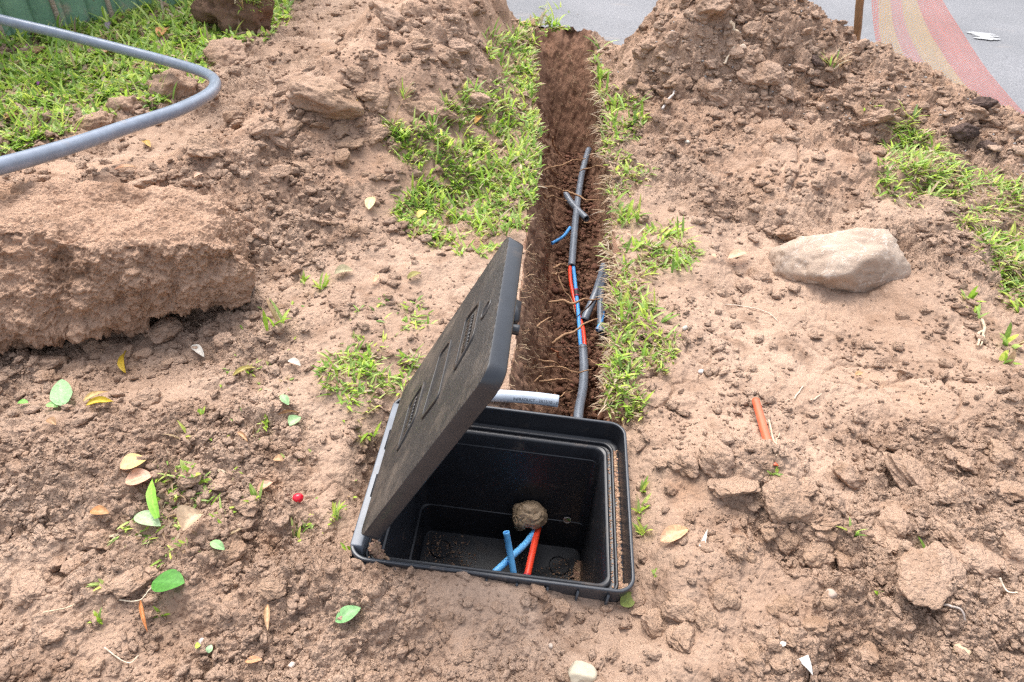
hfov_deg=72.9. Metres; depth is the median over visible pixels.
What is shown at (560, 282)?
root
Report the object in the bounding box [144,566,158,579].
soil clod
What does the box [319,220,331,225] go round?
soil clod
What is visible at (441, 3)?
soil clod
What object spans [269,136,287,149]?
soil clod
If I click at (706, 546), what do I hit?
soil clod
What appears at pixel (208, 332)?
soil clod
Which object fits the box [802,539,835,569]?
soil clod
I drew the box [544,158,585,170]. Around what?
root
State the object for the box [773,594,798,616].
soil clod
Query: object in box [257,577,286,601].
soil clod
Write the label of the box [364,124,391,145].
soil clod
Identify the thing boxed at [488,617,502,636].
soil clod
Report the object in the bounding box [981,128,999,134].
soil clod
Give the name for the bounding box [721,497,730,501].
soil clod
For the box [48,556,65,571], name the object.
soil clod
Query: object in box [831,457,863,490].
soil clod
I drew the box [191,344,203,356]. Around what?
paper scrap
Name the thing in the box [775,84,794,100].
soil clod
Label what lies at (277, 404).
soil clod
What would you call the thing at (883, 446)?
soil clod
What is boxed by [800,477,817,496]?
soil clod
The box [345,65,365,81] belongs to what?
soil clod
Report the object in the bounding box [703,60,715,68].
soil clod
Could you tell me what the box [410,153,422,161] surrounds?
soil clod
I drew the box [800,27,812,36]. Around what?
soil clod
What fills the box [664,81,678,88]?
soil clod
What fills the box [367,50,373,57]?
soil clod
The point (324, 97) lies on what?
soil clod
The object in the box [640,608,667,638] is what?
soil clod
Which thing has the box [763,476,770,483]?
soil clod
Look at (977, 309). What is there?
grass sprig
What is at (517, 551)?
microduct
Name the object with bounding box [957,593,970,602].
soil clod
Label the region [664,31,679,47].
soil clod
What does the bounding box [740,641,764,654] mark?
soil clod
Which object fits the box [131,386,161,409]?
soil clod
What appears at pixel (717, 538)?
soil clod
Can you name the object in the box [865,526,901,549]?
soil clod
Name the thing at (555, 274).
root
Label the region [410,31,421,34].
soil clod
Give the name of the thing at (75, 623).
soil clod
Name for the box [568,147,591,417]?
cable duct
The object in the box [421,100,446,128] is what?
soil clod
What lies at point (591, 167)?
root
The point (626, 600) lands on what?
leaf
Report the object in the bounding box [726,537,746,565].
soil clod
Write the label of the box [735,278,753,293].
soil clod
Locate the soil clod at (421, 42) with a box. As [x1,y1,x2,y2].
[409,34,432,50]
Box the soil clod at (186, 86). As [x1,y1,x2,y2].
[147,68,197,98]
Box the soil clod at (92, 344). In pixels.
[82,338,101,353]
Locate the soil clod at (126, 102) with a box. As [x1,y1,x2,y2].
[105,96,142,114]
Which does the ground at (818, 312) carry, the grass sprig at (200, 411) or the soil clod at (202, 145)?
the grass sprig at (200, 411)
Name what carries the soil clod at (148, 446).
on the ground at (818, 312)
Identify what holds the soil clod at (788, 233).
on the ground at (818, 312)
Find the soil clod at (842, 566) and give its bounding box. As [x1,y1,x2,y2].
[837,553,846,571]
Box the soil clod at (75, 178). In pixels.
[68,175,79,182]
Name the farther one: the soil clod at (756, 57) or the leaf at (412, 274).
the soil clod at (756, 57)
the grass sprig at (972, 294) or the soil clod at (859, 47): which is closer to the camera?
the grass sprig at (972, 294)
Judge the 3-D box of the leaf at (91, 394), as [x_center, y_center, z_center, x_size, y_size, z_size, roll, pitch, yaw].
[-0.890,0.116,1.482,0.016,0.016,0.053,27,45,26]
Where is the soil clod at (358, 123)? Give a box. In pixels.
[353,118,365,127]
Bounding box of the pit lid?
[361,237,522,539]
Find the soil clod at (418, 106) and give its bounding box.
[402,100,428,117]
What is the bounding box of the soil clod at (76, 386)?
[64,376,83,400]
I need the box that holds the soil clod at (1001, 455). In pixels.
[988,438,1014,468]
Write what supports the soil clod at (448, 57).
on the spoil heap at (435, 29)
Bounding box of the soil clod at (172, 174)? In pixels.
[166,169,177,179]
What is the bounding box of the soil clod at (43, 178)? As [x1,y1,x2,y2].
[37,175,50,181]
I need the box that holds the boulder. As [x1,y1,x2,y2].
[768,227,910,292]
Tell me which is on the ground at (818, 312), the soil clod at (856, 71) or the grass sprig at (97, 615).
the grass sprig at (97, 615)
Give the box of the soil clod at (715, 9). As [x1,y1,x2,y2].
[693,0,734,21]
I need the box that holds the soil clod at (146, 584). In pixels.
[137,579,151,590]
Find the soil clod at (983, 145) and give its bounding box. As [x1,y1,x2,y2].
[976,140,999,155]
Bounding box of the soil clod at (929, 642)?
[924,635,932,649]
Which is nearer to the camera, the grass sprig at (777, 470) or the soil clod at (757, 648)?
the soil clod at (757, 648)
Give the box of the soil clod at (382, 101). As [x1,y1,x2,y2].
[362,81,390,112]
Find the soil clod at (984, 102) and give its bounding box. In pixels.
[969,96,998,108]
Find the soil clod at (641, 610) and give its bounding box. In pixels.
[627,605,646,614]
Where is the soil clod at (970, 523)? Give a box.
[963,519,973,527]
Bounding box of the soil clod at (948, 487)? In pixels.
[937,478,964,503]
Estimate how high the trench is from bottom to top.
0.545 m
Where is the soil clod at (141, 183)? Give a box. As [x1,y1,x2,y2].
[127,174,160,189]
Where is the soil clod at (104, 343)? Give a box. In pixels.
[100,340,113,346]
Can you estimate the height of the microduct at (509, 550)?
0.108 m
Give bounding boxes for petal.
[288,358,300,365]
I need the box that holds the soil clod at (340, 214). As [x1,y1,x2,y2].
[334,212,345,217]
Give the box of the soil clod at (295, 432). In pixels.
[283,424,301,446]
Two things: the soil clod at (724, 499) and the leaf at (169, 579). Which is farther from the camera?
the soil clod at (724, 499)
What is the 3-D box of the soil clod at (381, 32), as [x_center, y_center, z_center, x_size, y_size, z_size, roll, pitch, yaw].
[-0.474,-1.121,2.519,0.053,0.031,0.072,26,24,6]
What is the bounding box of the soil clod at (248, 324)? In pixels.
[243,320,253,328]
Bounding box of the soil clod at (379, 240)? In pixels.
[371,235,385,246]
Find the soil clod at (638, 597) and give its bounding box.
[621,583,645,608]
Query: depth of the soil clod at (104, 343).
1.72 m
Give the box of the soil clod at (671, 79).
[666,77,676,82]
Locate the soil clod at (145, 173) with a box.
[140,170,158,177]
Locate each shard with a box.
[699,529,707,545]
[797,655,812,674]
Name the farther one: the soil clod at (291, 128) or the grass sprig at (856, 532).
the soil clod at (291, 128)
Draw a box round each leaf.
[3,111,17,118]
[18,399,27,403]
[31,46,47,53]
[46,401,57,406]
[46,416,55,424]
[50,379,72,405]
[83,391,108,400]
[86,396,113,405]
[90,505,108,513]
[114,164,135,169]
[117,350,125,372]
[120,453,144,468]
[125,468,150,484]
[134,510,160,525]
[139,600,147,631]
[142,140,150,146]
[146,479,159,518]
[151,569,184,591]
[155,26,169,36]
[176,505,202,530]
[206,644,212,652]
[210,539,224,549]
[233,365,255,375]
[237,431,247,441]
[245,656,261,662]
[258,481,272,490]
[263,604,269,629]
[273,454,282,460]
[278,410,298,414]
[280,394,288,404]
[288,415,300,425]
[334,264,352,273]
[335,605,360,622]
[365,197,375,209]
[407,271,420,278]
[416,210,426,217]
[474,115,481,122]
[620,592,634,606]
[660,524,688,542]
[728,249,748,258]
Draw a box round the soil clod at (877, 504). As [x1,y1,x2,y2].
[874,501,883,508]
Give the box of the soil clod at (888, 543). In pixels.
[884,538,897,552]
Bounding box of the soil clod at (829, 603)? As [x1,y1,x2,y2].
[820,588,837,610]
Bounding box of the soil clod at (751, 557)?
[746,552,757,562]
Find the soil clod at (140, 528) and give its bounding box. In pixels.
[131,523,152,533]
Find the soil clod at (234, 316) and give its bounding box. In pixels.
[229,310,240,320]
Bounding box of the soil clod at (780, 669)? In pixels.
[769,660,785,673]
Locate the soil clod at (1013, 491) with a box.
[999,480,1023,501]
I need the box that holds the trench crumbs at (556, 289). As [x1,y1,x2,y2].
[550,150,610,420]
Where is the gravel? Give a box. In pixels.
[600,0,1023,174]
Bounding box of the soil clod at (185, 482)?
[177,463,202,488]
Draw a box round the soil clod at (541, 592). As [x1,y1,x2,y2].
[530,583,550,601]
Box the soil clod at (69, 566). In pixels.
[60,551,85,575]
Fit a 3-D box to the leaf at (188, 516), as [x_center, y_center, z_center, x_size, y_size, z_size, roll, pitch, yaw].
[-0.592,0.325,1.275,0.049,0.032,0.043,3,40,0]
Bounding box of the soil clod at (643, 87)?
[637,80,651,91]
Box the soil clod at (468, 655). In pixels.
[461,649,474,661]
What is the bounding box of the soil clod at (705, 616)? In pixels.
[694,605,718,631]
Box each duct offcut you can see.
[491,390,558,406]
[563,192,589,221]
[581,263,607,322]
[595,311,604,331]
[597,272,609,334]
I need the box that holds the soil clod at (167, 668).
[157,658,180,679]
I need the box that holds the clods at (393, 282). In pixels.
[7,0,982,673]
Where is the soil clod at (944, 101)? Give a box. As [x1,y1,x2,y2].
[936,96,952,106]
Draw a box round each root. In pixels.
[536,316,551,327]
[538,345,596,347]
[538,359,566,376]
[539,378,576,388]
[541,186,563,196]
[542,192,566,200]
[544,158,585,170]
[544,366,593,372]
[548,298,599,304]
[551,271,567,275]
[551,318,597,343]
[551,348,565,360]
[552,137,563,158]
[553,263,568,268]
[556,269,575,314]
[563,190,602,200]
[575,297,596,318]
[577,165,604,171]
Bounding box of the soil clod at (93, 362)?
[87,360,99,365]
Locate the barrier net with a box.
[871,0,1023,113]
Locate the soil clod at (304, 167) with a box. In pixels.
[293,161,312,172]
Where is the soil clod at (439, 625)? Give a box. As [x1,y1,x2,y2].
[434,619,445,631]
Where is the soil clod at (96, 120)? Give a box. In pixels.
[72,110,114,130]
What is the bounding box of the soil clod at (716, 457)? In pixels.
[698,438,734,477]
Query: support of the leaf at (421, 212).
on the grass at (526, 147)
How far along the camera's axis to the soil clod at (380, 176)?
2.25 m
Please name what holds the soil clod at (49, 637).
on the ground at (818, 312)
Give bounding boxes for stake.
[854,0,863,40]
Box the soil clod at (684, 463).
[666,451,700,478]
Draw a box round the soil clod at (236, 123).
[230,119,244,128]
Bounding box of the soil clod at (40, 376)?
[32,369,62,383]
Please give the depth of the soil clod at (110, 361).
1.67 m
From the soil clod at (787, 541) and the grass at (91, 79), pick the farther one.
the grass at (91, 79)
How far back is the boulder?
2.00 m
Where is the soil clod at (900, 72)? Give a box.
[894,67,910,79]
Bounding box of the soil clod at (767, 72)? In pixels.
[749,60,784,85]
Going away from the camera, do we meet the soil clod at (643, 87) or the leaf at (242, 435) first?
the leaf at (242, 435)
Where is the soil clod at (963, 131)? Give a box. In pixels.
[948,123,979,140]
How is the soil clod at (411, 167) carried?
on the spoil heap at (435, 29)
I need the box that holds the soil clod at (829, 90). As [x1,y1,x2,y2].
[823,86,836,93]
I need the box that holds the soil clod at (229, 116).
[222,110,245,122]
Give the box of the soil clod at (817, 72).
[814,69,821,75]
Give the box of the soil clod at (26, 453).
[21,451,29,456]
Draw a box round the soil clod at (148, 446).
[145,442,156,453]
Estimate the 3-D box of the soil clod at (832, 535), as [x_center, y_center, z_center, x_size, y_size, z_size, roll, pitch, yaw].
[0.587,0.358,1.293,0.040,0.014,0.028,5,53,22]
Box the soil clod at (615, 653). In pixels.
[610,647,619,661]
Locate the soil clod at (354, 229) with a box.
[348,223,359,237]
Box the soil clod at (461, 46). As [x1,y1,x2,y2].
[448,37,471,54]
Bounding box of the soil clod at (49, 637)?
[39,629,63,646]
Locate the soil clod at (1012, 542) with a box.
[1000,528,1023,574]
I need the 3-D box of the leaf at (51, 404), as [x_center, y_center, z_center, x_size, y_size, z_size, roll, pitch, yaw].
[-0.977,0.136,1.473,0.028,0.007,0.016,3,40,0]
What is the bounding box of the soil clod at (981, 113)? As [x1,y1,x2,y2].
[961,104,989,119]
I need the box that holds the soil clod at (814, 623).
[801,615,831,636]
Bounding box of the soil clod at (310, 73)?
[302,72,315,76]
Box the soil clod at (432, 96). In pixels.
[419,92,445,106]
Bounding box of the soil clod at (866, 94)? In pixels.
[862,89,870,98]
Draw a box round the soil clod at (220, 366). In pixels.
[216,361,225,373]
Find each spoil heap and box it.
[0,0,534,232]
[597,0,1023,199]
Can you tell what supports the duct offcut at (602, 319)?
in the trench
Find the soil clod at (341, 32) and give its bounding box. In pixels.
[335,28,346,36]
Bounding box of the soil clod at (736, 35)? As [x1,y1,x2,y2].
[729,30,741,40]
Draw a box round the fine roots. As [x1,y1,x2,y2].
[508,42,627,423]
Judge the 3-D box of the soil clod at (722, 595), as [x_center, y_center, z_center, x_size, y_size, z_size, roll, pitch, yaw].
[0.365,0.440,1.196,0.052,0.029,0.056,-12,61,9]
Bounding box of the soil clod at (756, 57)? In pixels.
[742,46,763,63]
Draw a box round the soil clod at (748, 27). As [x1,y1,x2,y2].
[742,21,761,37]
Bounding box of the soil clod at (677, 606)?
[660,591,697,622]
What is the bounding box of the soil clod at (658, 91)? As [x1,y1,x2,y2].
[656,89,664,96]
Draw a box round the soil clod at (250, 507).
[233,495,259,516]
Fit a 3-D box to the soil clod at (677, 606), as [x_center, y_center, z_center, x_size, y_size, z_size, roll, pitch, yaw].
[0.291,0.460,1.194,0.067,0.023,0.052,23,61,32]
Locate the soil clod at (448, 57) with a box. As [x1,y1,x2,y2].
[434,44,461,67]
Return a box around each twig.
[43,604,74,613]
[104,647,138,662]
[119,588,150,601]
[661,90,674,109]
[725,304,777,320]
[729,20,738,30]
[768,419,779,455]
[943,604,965,619]
[976,318,985,346]
[999,578,1017,593]
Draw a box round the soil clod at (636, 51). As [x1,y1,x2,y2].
[632,47,641,59]
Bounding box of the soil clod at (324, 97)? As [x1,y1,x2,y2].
[285,74,363,119]
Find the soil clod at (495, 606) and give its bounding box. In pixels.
[490,601,501,614]
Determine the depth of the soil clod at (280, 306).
1.80 m
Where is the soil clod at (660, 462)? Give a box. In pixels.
[654,457,669,467]
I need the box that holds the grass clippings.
[107,298,403,566]
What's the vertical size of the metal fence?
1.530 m
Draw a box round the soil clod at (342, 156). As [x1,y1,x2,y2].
[334,148,350,164]
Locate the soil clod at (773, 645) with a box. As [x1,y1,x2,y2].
[766,638,781,652]
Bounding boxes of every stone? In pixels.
[288,662,295,667]
[568,660,596,681]
[825,589,837,597]
[953,643,970,655]
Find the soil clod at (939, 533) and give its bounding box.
[928,516,955,541]
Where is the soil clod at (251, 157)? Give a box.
[247,153,256,161]
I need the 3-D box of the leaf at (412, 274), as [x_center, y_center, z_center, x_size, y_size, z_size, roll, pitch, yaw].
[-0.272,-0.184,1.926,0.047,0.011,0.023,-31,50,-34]
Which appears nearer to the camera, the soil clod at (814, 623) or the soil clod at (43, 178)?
the soil clod at (814, 623)
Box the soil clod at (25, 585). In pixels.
[8,570,46,608]
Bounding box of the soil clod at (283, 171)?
[270,164,291,177]
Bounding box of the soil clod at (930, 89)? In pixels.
[924,87,936,93]
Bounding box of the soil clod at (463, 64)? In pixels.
[459,59,467,69]
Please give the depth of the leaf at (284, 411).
1.51 m
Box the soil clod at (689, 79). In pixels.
[681,77,692,83]
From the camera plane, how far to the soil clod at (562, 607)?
1.22 m
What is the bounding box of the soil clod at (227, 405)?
[213,403,233,417]
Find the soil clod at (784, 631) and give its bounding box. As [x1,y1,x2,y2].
[778,623,796,647]
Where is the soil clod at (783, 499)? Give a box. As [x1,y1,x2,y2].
[762,474,813,523]
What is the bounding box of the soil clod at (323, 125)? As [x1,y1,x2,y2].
[308,121,329,129]
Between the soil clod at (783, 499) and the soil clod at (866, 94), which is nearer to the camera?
the soil clod at (783, 499)
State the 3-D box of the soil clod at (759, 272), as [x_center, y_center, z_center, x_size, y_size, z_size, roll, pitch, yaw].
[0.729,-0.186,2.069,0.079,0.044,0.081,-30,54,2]
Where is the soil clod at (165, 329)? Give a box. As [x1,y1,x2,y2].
[143,316,184,343]
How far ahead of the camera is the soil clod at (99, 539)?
1.27 m
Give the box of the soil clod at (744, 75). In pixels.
[736,68,753,85]
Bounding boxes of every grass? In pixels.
[0,0,300,154]
[311,294,436,419]
[380,0,569,258]
[584,35,705,426]
[864,97,1023,313]
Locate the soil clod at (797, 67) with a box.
[788,63,808,71]
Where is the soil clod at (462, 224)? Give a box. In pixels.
[448,221,472,233]
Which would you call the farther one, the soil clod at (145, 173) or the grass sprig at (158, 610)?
the soil clod at (145, 173)
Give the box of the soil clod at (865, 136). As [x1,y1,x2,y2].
[859,132,870,140]
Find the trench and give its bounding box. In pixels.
[505,26,624,425]
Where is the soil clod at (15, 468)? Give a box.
[10,461,26,476]
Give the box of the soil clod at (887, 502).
[881,499,903,508]
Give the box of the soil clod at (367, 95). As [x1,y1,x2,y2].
[356,89,380,101]
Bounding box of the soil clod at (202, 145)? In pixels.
[183,133,224,158]
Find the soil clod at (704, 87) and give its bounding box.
[696,76,710,97]
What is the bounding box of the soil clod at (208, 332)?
[203,329,218,335]
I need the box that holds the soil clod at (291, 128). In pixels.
[280,118,302,137]
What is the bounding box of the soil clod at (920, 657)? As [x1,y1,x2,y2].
[912,654,924,661]
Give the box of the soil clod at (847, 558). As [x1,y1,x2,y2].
[834,550,850,562]
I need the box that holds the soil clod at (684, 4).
[679,0,692,8]
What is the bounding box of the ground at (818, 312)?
[0,0,1023,681]
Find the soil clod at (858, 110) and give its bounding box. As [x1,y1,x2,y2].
[852,102,865,119]
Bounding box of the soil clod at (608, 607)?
[600,603,613,612]
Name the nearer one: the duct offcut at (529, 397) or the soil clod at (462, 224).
the duct offcut at (529, 397)
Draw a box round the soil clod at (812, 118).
[803,112,818,124]
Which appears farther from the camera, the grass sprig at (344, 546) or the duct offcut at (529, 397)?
the duct offcut at (529, 397)
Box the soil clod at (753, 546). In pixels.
[749,543,759,551]
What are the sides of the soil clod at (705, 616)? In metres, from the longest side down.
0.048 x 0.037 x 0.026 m
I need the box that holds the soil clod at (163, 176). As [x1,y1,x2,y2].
[158,172,167,181]
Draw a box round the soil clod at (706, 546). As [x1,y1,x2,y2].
[700,540,712,552]
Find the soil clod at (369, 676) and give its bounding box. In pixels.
[363,671,380,681]
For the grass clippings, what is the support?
on the ground at (818, 312)
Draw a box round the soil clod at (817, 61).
[812,54,824,66]
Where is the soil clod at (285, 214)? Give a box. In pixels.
[279,211,288,218]
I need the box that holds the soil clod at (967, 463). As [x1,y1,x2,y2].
[955,452,978,471]
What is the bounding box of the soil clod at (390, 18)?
[372,0,404,30]
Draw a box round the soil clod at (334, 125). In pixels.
[329,121,349,139]
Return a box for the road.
[507,0,1023,113]
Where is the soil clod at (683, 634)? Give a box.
[670,621,695,652]
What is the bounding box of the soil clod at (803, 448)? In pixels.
[796,444,805,453]
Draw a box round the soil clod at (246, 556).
[239,552,250,565]
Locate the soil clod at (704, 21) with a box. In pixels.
[694,14,709,23]
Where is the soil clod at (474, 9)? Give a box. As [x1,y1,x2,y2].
[467,4,479,15]
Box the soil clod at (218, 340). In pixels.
[213,332,231,348]
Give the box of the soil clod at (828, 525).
[810,520,840,530]
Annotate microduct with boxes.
[493,526,542,570]
[503,530,516,572]
[524,527,541,574]
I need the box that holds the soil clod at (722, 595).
[708,579,740,611]
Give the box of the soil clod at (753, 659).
[743,649,765,670]
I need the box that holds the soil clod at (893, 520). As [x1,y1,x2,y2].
[874,504,912,539]
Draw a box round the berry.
[292,493,303,502]
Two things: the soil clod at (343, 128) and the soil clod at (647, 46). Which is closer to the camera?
the soil clod at (343, 128)
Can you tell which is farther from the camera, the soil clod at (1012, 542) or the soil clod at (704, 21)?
the soil clod at (704, 21)
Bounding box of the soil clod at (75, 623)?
[68,617,84,629]
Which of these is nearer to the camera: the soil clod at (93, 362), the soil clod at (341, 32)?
the soil clod at (93, 362)
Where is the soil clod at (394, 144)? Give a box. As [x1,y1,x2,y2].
[386,141,401,152]
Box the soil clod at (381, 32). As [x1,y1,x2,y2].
[375,28,389,37]
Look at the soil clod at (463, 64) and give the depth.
2.65 m
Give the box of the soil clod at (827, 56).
[820,52,832,61]
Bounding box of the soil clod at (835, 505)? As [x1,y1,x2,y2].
[830,501,839,509]
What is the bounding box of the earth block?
[0,178,255,354]
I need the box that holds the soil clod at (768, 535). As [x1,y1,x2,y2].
[761,521,777,542]
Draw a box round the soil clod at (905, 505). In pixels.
[890,501,910,510]
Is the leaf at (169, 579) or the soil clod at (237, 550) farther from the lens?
the soil clod at (237, 550)
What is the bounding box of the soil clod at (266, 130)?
[250,121,282,138]
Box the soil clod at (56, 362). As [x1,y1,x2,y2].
[17,354,69,372]
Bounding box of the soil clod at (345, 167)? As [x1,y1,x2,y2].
[340,163,348,169]
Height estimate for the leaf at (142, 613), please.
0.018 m
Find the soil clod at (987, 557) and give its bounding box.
[947,537,1006,579]
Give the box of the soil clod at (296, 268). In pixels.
[285,263,301,276]
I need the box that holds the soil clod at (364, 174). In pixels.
[361,172,370,176]
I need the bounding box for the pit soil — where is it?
[367,450,623,588]
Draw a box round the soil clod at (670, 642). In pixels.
[666,624,686,652]
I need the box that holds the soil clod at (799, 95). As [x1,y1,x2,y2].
[791,91,804,101]
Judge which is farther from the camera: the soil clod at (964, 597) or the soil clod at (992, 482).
the soil clod at (992, 482)
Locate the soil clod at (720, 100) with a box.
[708,94,728,107]
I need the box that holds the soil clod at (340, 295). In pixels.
[327,284,353,307]
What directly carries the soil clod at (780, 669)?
on the ground at (818, 312)
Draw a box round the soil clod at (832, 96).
[824,93,842,102]
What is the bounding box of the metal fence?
[0,0,188,37]
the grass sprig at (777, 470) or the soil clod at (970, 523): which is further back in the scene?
the grass sprig at (777, 470)
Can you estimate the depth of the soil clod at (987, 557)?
1.23 m
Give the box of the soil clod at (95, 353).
[89,348,105,359]
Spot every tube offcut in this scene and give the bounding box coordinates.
[551,226,571,244]
[752,397,777,465]
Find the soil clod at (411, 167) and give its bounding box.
[407,162,418,171]
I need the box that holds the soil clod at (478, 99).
[463,92,490,112]
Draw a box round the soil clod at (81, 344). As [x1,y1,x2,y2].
[78,338,91,347]
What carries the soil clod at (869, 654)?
on the ground at (818, 312)
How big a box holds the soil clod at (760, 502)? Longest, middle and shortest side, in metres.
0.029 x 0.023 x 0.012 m
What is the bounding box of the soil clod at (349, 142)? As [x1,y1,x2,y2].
[335,136,364,149]
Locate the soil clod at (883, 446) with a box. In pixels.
[872,438,886,451]
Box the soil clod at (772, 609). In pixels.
[765,604,779,617]
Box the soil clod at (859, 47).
[851,41,868,54]
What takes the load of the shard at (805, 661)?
on the ground at (818, 312)
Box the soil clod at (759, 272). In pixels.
[746,265,772,282]
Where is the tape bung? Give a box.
[512,500,547,530]
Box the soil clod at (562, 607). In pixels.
[553,598,569,616]
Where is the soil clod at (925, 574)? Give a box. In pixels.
[895,542,967,609]
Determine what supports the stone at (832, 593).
on the ground at (818, 312)
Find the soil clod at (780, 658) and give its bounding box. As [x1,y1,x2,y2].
[770,647,795,671]
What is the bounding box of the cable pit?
[350,398,634,604]
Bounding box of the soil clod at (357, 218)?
[352,215,361,221]
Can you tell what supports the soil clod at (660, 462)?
on the ground at (818, 312)
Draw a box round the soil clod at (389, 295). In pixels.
[382,291,392,298]
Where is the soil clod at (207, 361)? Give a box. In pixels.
[202,360,213,364]
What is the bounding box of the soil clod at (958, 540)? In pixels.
[941,528,966,549]
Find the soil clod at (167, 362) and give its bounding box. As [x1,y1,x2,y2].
[161,358,173,367]
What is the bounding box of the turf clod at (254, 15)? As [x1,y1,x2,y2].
[190,0,274,34]
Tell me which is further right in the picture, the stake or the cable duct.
the stake
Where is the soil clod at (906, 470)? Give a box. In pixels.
[882,451,932,492]
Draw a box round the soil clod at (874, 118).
[857,109,895,126]
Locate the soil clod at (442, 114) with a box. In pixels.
[426,107,447,121]
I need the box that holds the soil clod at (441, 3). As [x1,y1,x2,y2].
[432,0,451,6]
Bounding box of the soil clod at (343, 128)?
[335,125,347,131]
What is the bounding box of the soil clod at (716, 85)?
[707,78,723,96]
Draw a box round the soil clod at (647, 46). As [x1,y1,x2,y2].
[641,37,656,53]
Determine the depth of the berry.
1.35 m
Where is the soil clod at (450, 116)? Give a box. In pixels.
[440,106,458,122]
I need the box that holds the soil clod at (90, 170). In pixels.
[81,166,97,174]
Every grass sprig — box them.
[87,579,103,590]
[88,608,102,624]
[153,606,169,617]
[164,420,188,437]
[180,459,200,477]
[197,407,204,414]
[243,480,263,501]
[245,360,261,375]
[258,414,268,430]
[262,297,289,330]
[289,516,314,538]
[299,270,310,283]
[313,272,329,289]
[330,500,346,520]
[340,542,350,549]
[355,354,376,372]
[357,419,381,442]
[390,122,408,139]
[395,79,416,100]
[591,65,611,79]
[631,493,650,518]
[632,518,651,535]
[640,476,648,492]
[767,466,786,476]
[820,47,852,68]
[837,517,865,535]
[961,286,985,301]
[973,303,989,318]
[999,322,1023,348]
[999,350,1022,364]
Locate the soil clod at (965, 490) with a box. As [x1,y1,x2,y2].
[962,485,968,494]
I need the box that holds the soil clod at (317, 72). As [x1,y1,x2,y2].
[310,68,324,76]
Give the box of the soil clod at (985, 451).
[982,449,988,454]
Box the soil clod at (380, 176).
[375,173,386,181]
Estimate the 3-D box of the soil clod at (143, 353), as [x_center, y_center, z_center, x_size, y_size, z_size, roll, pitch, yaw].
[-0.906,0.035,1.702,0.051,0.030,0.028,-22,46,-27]
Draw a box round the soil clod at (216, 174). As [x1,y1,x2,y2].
[207,166,222,180]
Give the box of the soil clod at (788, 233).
[774,225,801,241]
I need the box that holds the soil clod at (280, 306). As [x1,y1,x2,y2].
[276,304,285,309]
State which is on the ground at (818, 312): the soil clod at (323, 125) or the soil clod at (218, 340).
the soil clod at (218, 340)
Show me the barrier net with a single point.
(960, 77)
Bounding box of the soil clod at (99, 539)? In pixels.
[82,529,112,550]
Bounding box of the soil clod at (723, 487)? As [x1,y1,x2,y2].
[707,475,760,497]
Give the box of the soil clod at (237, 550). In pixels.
[224,540,247,565]
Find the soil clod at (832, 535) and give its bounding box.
[815,529,837,541]
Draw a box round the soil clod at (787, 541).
[773,527,799,554]
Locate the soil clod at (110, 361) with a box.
[105,358,117,364]
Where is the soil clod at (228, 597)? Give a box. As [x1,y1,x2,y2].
[221,592,234,603]
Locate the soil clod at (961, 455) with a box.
[952,449,964,461]
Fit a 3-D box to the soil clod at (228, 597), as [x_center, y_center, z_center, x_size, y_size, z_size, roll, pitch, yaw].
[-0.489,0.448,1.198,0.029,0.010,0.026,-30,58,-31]
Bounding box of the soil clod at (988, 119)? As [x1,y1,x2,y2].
[979,116,995,123]
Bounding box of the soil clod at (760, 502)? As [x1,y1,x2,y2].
[754,498,764,507]
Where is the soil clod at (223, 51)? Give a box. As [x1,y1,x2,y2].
[202,37,247,66]
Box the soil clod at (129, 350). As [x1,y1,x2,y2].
[119,344,132,358]
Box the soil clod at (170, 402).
[162,398,184,406]
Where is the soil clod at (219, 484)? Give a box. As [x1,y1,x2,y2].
[207,478,231,491]
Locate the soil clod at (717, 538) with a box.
[709,534,722,542]
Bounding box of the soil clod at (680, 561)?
[673,556,688,566]
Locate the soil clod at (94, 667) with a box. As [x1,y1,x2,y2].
[79,657,104,677]
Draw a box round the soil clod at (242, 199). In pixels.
[234,194,250,208]
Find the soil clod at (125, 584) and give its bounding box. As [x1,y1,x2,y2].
[96,565,151,599]
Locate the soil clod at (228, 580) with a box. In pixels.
[220,574,237,589]
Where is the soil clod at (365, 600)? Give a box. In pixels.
[360,596,372,605]
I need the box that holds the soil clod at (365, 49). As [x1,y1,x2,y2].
[363,47,373,52]
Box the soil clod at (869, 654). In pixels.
[858,641,878,664]
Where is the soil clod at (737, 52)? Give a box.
[728,43,743,58]
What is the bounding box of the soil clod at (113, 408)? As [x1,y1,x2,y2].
[107,403,119,413]
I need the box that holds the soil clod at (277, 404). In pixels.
[266,400,281,412]
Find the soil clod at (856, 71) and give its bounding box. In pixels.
[851,68,862,74]
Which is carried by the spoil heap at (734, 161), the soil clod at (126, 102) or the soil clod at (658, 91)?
the soil clod at (658, 91)
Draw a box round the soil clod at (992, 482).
[985,478,999,486]
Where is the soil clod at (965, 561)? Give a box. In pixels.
[956,554,972,571]
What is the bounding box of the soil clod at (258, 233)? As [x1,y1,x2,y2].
[251,228,267,239]
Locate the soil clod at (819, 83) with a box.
[810,79,825,87]
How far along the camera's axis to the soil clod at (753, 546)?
1.27 m
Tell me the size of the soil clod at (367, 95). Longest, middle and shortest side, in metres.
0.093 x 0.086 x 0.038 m
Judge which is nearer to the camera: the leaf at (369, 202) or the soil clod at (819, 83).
the leaf at (369, 202)
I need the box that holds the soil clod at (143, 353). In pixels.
[131,347,152,361]

